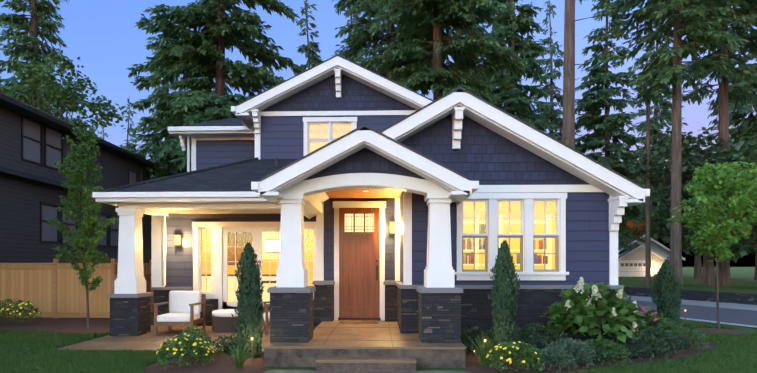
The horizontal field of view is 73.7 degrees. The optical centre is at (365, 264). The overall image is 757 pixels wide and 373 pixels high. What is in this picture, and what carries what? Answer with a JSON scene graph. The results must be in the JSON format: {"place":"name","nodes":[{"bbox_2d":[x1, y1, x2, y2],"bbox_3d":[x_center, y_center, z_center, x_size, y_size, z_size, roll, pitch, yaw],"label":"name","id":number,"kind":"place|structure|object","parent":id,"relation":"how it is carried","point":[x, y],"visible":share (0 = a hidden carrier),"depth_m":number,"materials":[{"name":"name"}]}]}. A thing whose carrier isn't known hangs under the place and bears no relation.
{"place":"outdoors","nodes":[
{"label":"outdoors","id":0,"kind":"place"},
{"bbox_2d":[0,0,97,120],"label":"tree","id":1,"kind":"object","parent":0,"point":[47,25],"depth_m":42.28,"materials":[{"name":"green plant"}]},
{"bbox_2d":[0,92,157,274],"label":"neighbour house","id":2,"kind":"structure","parent":0,"point":[33,144],"depth_m":19.13,"materials":[{"name":"grey"}]},
{"bbox_2d":[124,0,305,177],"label":"conifer tree","id":3,"kind":"object","parent":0,"point":[188,60],"depth_m":30.12,"materials":[{"name":"green plant"}]},
{"bbox_2d":[296,0,322,74],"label":"conifer tree","id":4,"kind":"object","parent":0,"point":[311,48],"depth_m":39.93,"materials":[{"name":"green plant"}]},
{"bbox_2d":[311,370,418,372],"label":"paver path","id":5,"kind":"structure","parent":0,"point":[338,371],"depth_m":7.67,"materials":[{"name":"grey concrete"}]},
{"bbox_2d":[0,0,756,266],"label":"sky","id":6,"kind":"structure","parent":0,"point":[105,38],"materials":[{"name":"blue"}]},
{"bbox_2d":[331,0,445,98],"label":"fir","id":7,"kind":"object","parent":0,"point":[357,39],"depth_m":36.17,"materials":[{"name":"green plant"}]},
{"bbox_2d":[57,267,756,370],"bbox_3d":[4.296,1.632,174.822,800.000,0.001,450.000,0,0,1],"label":"ground","id":8,"kind":"structure","parent":0,"point":[737,270],"depth_m":12.94,"materials":[{"name":"green plant"}]},
{"bbox_2d":[1,50,128,134],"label":"tree","id":9,"kind":"object","parent":8,"relation":"on","point":[31,70],"depth_m":36.53,"materials":[{"name":"green plant"}]},
{"bbox_2d":[0,259,153,317],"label":"cedar fence","id":10,"kind":"object","parent":8,"relation":"on","point":[55,289],"visible":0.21,"depth_m":15.12,"materials":[{"name":"brown wood"}]},
{"bbox_2d":[0,318,153,333],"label":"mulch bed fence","id":11,"kind":"object","parent":8,"relation":"on","point":[68,325],"visible":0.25,"depth_m":13.21,"materials":[{"name":"brown soil"}]},
{"bbox_2d":[0,298,42,323],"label":"flowering bush","id":12,"kind":"object","parent":11,"relation":"on","point":[30,307],"depth_m":13.02,"materials":[{"name":"green plant"}]},
{"bbox_2d":[97,123,108,138],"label":"tree","id":13,"kind":"object","parent":8,"relation":"on","point":[104,134],"depth_m":58.62,"materials":[{"name":"green plant"}]},
{"bbox_2d":[119,97,136,151],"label":"conifer tree","id":14,"kind":"object","parent":8,"relation":"on","point":[129,130],"depth_m":52.48,"materials":[{"name":"green plant"}]},
{"bbox_2d":[138,30,180,178],"bbox_3d":[-13.738,-8.180,35.959,5.570,19.631,6.495,0,0,1],"label":"tree","id":15,"kind":"object","parent":8,"relation":"on","point":[152,126],"depth_m":35.98,"materials":[{"name":"green plant"}]},
{"bbox_2d":[142,146,190,237],"bbox_3d":[-11.196,-2.566,29.635,6.709,8.396,5.711,0,0,1],"label":"broadleaf","id":16,"kind":"object","parent":8,"relation":"on","point":[166,165],"depth_m":28.07,"materials":[{"name":"green plant"}]},
{"bbox_2d":[144,352,265,372],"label":"mulch bed","id":17,"kind":"object","parent":8,"relation":"on","point":[223,363],"visible":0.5,"depth_m":7.85,"materials":[{"name":"brown soil"}]},
{"bbox_2d":[156,333,213,368],"bbox_3d":[-2.816,1.316,7.898,0.908,0.502,0.833,0,0,1],"label":"coreopsis","id":18,"kind":"object","parent":17,"relation":"on","point":[167,353],"depth_m":7.78,"materials":[{"name":"green plant"}]},
{"bbox_2d":[174,325,212,358],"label":"boxwood","id":19,"kind":"object","parent":17,"relation":"on","point":[206,338],"depth_m":8.64,"materials":[{"name":"green plant"}]},
{"bbox_2d":[211,332,239,354],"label":"shrub","id":20,"kind":"object","parent":17,"relation":"on","point":[223,343],"depth_m":8.85,"materials":[{"name":"green plant"}]},
{"bbox_2d":[203,338,272,368],"bbox_3d":[-1.924,1.370,7.669,1.241,0.523,0.945,0,0,-14],"label":"daylily","id":21,"kind":"object","parent":17,"relation":"on","point":[239,364],"visible":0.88,"depth_m":7.65,"materials":[{"name":"green plant"}]},
{"bbox_2d":[249,335,255,361],"bbox_3d":[-1.856,1.389,8.275,0.140,0.485,0.140,0,0,1],"label":"path light","id":22,"kind":"object","parent":17,"relation":"on","point":[251,336],"visible":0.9,"depth_m":8.27,"materials":[{"name":"orange metal"}]},
{"bbox_2d":[231,242,263,357],"bbox_3d":[-2.004,0.618,8.649,0.565,2.027,0.554,0,0,1],"label":"columnar yew","id":23,"kind":"object","parent":8,"relation":"on","point":[243,302],"depth_m":8.53,"materials":[{"name":"green plant"}]},
{"bbox_2d":[54,320,465,370],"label":"porch slabs","id":24,"kind":"structure","parent":8,"relation":"on","point":[382,345],"depth_m":8.08,"materials":[{"name":"concrete"}]},
{"bbox_2d":[153,291,205,334],"bbox_3d":[-4.380,1.112,11.958,0.930,0.970,0.890,0,0,1],"label":"lounge chair","id":25,"kind":"object","parent":24,"relation":"on","point":[184,308],"visible":0.98,"depth_m":12.18,"materials":[{"name":"white fabric"}]},
{"bbox_2d":[211,309,238,332],"bbox_3d":[-3.283,1.344,12.214,0.844,0.505,0.844,0,0,1],"label":"wicker ottoman","id":26,"kind":"object","parent":24,"relation":"on","point":[223,321],"visible":0.77,"depth_m":11.84,"materials":[{"name":"brown wicker"}]},
{"bbox_2d":[263,301,269,334],"bbox_3d":[-1.972,1.112,12.026,0.890,0.970,0.930,0,0,-14],"label":"lounge chair","id":27,"kind":"object","parent":24,"relation":"on","point":[266,315],"visible":0.31,"depth_m":11.51,"materials":[{"name":"brown wood"}]},
{"bbox_2d":[339,320,377,323],"bbox_3d":[-0.142,1.291,11.442,0.860,0.019,0.520,0,0,1],"label":"door mat","id":28,"kind":"object","parent":24,"relation":"on","point":[358,322],"depth_m":11.22,"materials":[{"name":"brown fabric"}]},
{"bbox_2d":[263,369,314,372],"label":"pebble strip","id":29,"kind":"object","parent":8,"relation":"on","point":[289,371],"visible":0.96,"depth_m":7.53,"materials":[{"name":"grey gravel"}]},
{"bbox_2d":[334,1,367,62],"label":"fir","id":30,"kind":"object","parent":8,"relation":"on","point":[354,16],"depth_m":54.44,"materials":[{"name":"green plant"}]},
{"bbox_2d":[107,281,623,349],"bbox_3d":[-0.432,1.002,12.147,10.635,1.260,7.485,0,0,1],"label":"stone base","id":31,"kind":"object","parent":8,"relation":"on","point":[436,315],"visible":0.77,"depth_m":9.48,"materials":[{"name":"stone"}]},
{"bbox_2d":[0,320,756,372],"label":"lawn","id":32,"kind":"structure","parent":8,"relation":"on","point":[27,351],"depth_m":8.60,"materials":[{"name":"green plant"}]},
{"bbox_2d":[45,126,116,327],"bbox_3d":[-7.095,-0.946,12.760,1.499,5.158,1.361,0,0,1],"label":"young tree","id":33,"kind":"object","parent":32,"relation":"on","point":[78,173],"depth_m":12.64,"materials":[{"name":"green plant"}]},
{"bbox_2d":[666,156,756,328],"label":"young maple","id":34,"kind":"object","parent":32,"relation":"on","point":[709,225],"depth_m":12.03,"materials":[{"name":"green plant"}]},
{"bbox_2d":[165,115,608,325],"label":"house walls","id":35,"kind":"structure","parent":8,"relation":"on","point":[587,233],"depth_m":11.90,"materials":[{"name":"blue wood"}]},
{"bbox_2d":[174,234,180,245],"bbox_3d":[-4.927,-0.648,13.247,0.160,0.320,0.120,0,0,1],"label":"sconce","id":36,"kind":"object","parent":35,"relation":"attached to","point":[177,239],"visible":1,"depth_m":13.20,"materials":[{"name":"yellow glass"}]},
{"bbox_2d":[94,89,462,218],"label":"roofs","id":37,"kind":"structure","parent":35,"relation":"on","point":[239,176],"depth_m":12.18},
{"bbox_2d":[325,188,401,197],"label":"porch ceiling","id":38,"kind":"structure","parent":37,"relation":"on","point":[371,193],"depth_m":11.09,"materials":[{"name":"wood"}]},
{"bbox_2d":[338,208,380,320],"bbox_3d":[-0.138,-0.018,11.816,0.990,2.640,0.132,0,0,1],"label":"front door","id":39,"kind":"structure","parent":35,"relation":"attached to","point":[359,263],"depth_m":11.82,"materials":[{"name":"brown wood"}]},
{"bbox_2d":[92,54,649,326],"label":"house trim","id":40,"kind":"structure","parent":35,"relation":"attached to","point":[293,200],"depth_m":9.54,"materials":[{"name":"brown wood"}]},
{"bbox_2d":[202,124,555,301],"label":"interior rooms","id":41,"kind":"object","parent":35,"relation":"attached to","point":[480,208],"depth_m":13.01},
{"bbox_2d":[265,232,279,252],"bbox_3d":[-2.565,-0.908,14.446,0.620,1.140,0.620,0,0,1],"label":"chandelier","id":42,"kind":"object","parent":41,"relation":"hanging from","point":[273,243],"depth_m":14.19,"materials":[{"name":"white glass"}]},
{"bbox_2d":[389,221,395,234],"bbox_3d":[0.637,-0.868,11.802,0.160,0.320,0.120,0,0,1],"label":"sconce","id":43,"kind":"object","parent":35,"relation":"attached to","point":[392,227],"visible":1,"depth_m":11.75,"materials":[{"name":"yellow glass"}]},
{"bbox_2d":[260,74,590,184],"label":"gable shakes","id":44,"kind":"object","parent":35,"relation":"attached to","point":[483,155],"visible":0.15,"depth_m":9.57,"materials":[{"name":"blue wood"}]},
{"bbox_2d":[416,370,469,372],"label":"pebble strip","id":45,"kind":"object","parent":8,"relation":"on","point":[442,371],"visible":0.92,"depth_m":7.50,"materials":[{"name":"grey gravel"}]},
{"bbox_2d":[449,15,492,90],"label":"fir","id":46,"kind":"object","parent":8,"relation":"on","point":[459,33],"depth_m":49.11,"materials":[{"name":"green plant"}]},
{"bbox_2d":[529,0,581,145],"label":"fir","id":47,"kind":"object","parent":8,"relation":"on","point":[559,62],"depth_m":54.26,"materials":[{"name":"green plant"}]},
{"bbox_2d":[562,0,599,148],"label":"trunk","id":48,"kind":"object","parent":8,"relation":"on","point":[568,126],"depth_m":23.43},
{"bbox_2d":[465,337,715,372],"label":"mulch bed","id":49,"kind":"object","parent":8,"relation":"on","point":[472,364],"visible":0.21,"depth_m":8.18,"materials":[{"name":"brown soil"}]},
{"bbox_2d":[461,326,487,351],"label":"shrub","id":50,"kind":"object","parent":49,"relation":"on","point":[473,331],"depth_m":9.18,"materials":[{"name":"green plant"}]},
{"bbox_2d":[462,333,503,365],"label":"daylily","id":51,"kind":"object","parent":49,"relation":"on","point":[482,359],"visible":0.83,"depth_m":8.03,"materials":[{"name":"green plant"}]},
{"bbox_2d":[488,240,520,356],"bbox_3d":[2.424,0.596,8.808,0.559,2.071,0.558,0,0,1],"label":"columnar yew","id":52,"kind":"object","parent":49,"relation":"on","point":[501,284],"depth_m":8.69,"materials":[{"name":"green plant"}]},
{"bbox_2d":[483,326,528,345],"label":"shrub","id":53,"kind":"object","parent":49,"relation":"on","point":[491,334],"depth_m":9.11,"materials":[{"name":"green plant"}]},
{"bbox_2d":[485,341,544,370],"bbox_3d":[2.279,1.364,7.667,0.891,0.433,0.808,0,0,1],"label":"coreopsis","id":54,"kind":"object","parent":49,"relation":"on","point":[524,348],"depth_m":7.52,"materials":[{"name":"green plant"}]},
{"bbox_2d":[512,322,573,352],"bbox_3d":[3.056,1.293,8.948,1.253,0.552,0.910,0,0,1],"label":"shrub","id":55,"kind":"object","parent":49,"relation":"on","point":[555,332],"depth_m":8.80,"materials":[{"name":"green plant"}]},
{"bbox_2d":[528,347,576,371],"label":"shrub leaves","id":56,"kind":"object","parent":49,"relation":"on","point":[562,358],"visible":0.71,"depth_m":7.67,"materials":[{"name":"green plant"}]},
{"bbox_2d":[542,337,595,367],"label":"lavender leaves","id":57,"kind":"object","parent":49,"relation":"on","point":[584,352],"visible":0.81,"depth_m":7.94,"materials":[{"name":"green plant"}]},
{"bbox_2d":[544,282,648,342],"bbox_3d":[4.127,0.817,9.023,1.744,1.046,1.303,0,0,1],"label":"hydrangea","id":58,"kind":"object","parent":49,"relation":"on","point":[559,315],"depth_m":8.75,"materials":[{"name":"green plant"}]},
{"bbox_2d":[564,277,638,334],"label":"hydrangea flowers","id":59,"kind":"object","parent":58,"relation":"attached to","point":[595,291],"visible":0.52,"depth_m":8.72,"materials":[{"name":"white plant"}]},
{"bbox_2d":[570,338,632,365],"bbox_3d":[3.842,1.403,8.332,1.048,0.409,0.839,0,0,1],"label":"shrub","id":60,"kind":"object","parent":49,"relation":"on","point":[591,344],"depth_m":8.17,"materials":[{"name":"green plant"}]},
{"bbox_2d":[606,332,671,360],"bbox_3d":[4.658,1.368,8.652,1.151,0.459,0.870,0,0,1],"label":"shrub","id":61,"kind":"object","parent":49,"relation":"on","point":[658,348],"depth_m":8.50,"materials":[{"name":"green plant"}]},
{"bbox_2d":[612,324,680,354],"bbox_3d":[5.028,1.317,9.047,1.152,0.527,0.876,0,0,1],"label":"shrub","id":62,"kind":"object","parent":49,"relation":"on","point":[668,338],"depth_m":8.89,"materials":[{"name":"green plant"}]},
{"bbox_2d":[627,305,674,340],"bbox_3d":[5.332,1.116,9.639,1.079,0.704,0.928,0,0,1],"label":"pink hydrangea","id":63,"kind":"object","parent":49,"relation":"on","point":[664,322],"depth_m":9.42,"materials":[{"name":"plant"}]},
{"bbox_2d":[628,305,659,324],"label":"pink flowers","id":64,"kind":"object","parent":63,"relation":"attached to","point":[645,311],"visible":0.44,"depth_m":9.44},
{"bbox_2d":[643,318,686,336],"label":"shrub","id":65,"kind":"object","parent":49,"relation":"on","point":[673,323],"depth_m":10.14,"materials":[{"name":"green plant"}]},
{"bbox_2d":[651,259,682,322],"bbox_3d":[6.973,0.744,11.682,0.686,1.776,0.675,0,0,1],"label":"conical shrub","id":66,"kind":"object","parent":49,"relation":"on","point":[666,264],"depth_m":11.57,"materials":[{"name":"green plant"}]},
{"bbox_2d":[652,325,711,352],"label":"shrub","id":67,"kind":"object","parent":49,"relation":"on","point":[698,337],"depth_m":9.35,"materials":[{"name":"green plant"}]},
{"bbox_2d":[671,319,700,341],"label":"shrub","id":68,"kind":"object","parent":49,"relation":"on","point":[688,324],"depth_m":10.51,"materials":[{"name":"green plant"}]},
{"bbox_2d":[575,0,665,252],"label":"fir","id":69,"kind":"object","parent":8,"relation":"on","point":[587,106],"depth_m":46.76,"materials":[{"name":"green plant"}]},
{"bbox_2d":[645,104,650,285],"bbox_3d":[16.504,-3.868,29.453,0.266,11.000,0.280,0,0,1],"label":"trunk","id":70,"kind":"object","parent":8,"relation":"on","point":[648,262],"visible":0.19,"depth_m":29.36,"materials":[{"name":"brown wood"}]},
{"bbox_2d":[618,234,684,276],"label":"garage house","id":71,"kind":"structure","parent":8,"relation":"on","point":[631,263],"depth_m":52.14,"materials":[{"name":"grey"}]},
{"bbox_2d":[622,23,702,245],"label":"fir","id":72,"kind":"object","parent":8,"relation":"on","point":[664,105],"depth_m":58.37,"materials":[{"name":"green plant"}]},
{"bbox_2d":[598,0,756,288],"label":"fir","id":73,"kind":"object","parent":8,"relation":"on","point":[693,10],"depth_m":25.29,"materials":[{"name":"green plant"}]},
{"bbox_2d":[624,119,756,285],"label":"broadleaf tree","id":74,"kind":"object","parent":8,"relation":"on","point":[689,150],"depth_m":29.14,"materials":[{"name":"green plant"}]},
{"bbox_2d":[645,0,756,285],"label":"fir","id":75,"kind":"object","parent":8,"relation":"on","point":[740,28],"depth_m":29.22,"materials":[{"name":"green plant"}]},
{"bbox_2d":[650,180,753,278],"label":"broadleaf tree","id":76,"kind":"object","parent":8,"relation":"on","point":[664,196],"depth_m":45.20,"materials":[{"name":"green plant"}]},
{"bbox_2d":[666,137,756,262],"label":"broadleaf tree","id":77,"kind":"object","parent":8,"relation":"on","point":[745,247],"depth_m":24.82,"materials":[{"name":"green plant"}]},
{"bbox_2d":[697,328,751,335],"bbox_3d":[8.552,1.596,12.255,1.500,0.068,1.500,0,0,1],"label":"mulch bed","id":78,"kind":"object","parent":8,"relation":"on","point":[721,331],"visible":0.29,"depth_m":12.10,"materials":[{"name":"brown soil"}]},
{"bbox_2d":[695,3,756,279],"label":"fir","id":79,"kind":"object","parent":8,"relation":"on","point":[733,114],"depth_m":41.48,"materials":[{"name":"green plant"}]},
{"bbox_2d":[359,0,530,105],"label":"fir","id":80,"kind":"object","parent":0,"point":[470,13],"depth_m":29.18,"materials":[{"name":"green plant"}]},
{"bbox_2d":[475,0,579,149],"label":"fir","id":81,"kind":"object","parent":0,"point":[517,99],"depth_m":40.48,"materials":[{"name":"green plant"}]},
{"bbox_2d":[618,272,756,327],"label":"street","id":82,"kind":"structure","parent":0,"point":[738,294],"depth_m":22.07,"materials":[{"name":"grey asphalt"}]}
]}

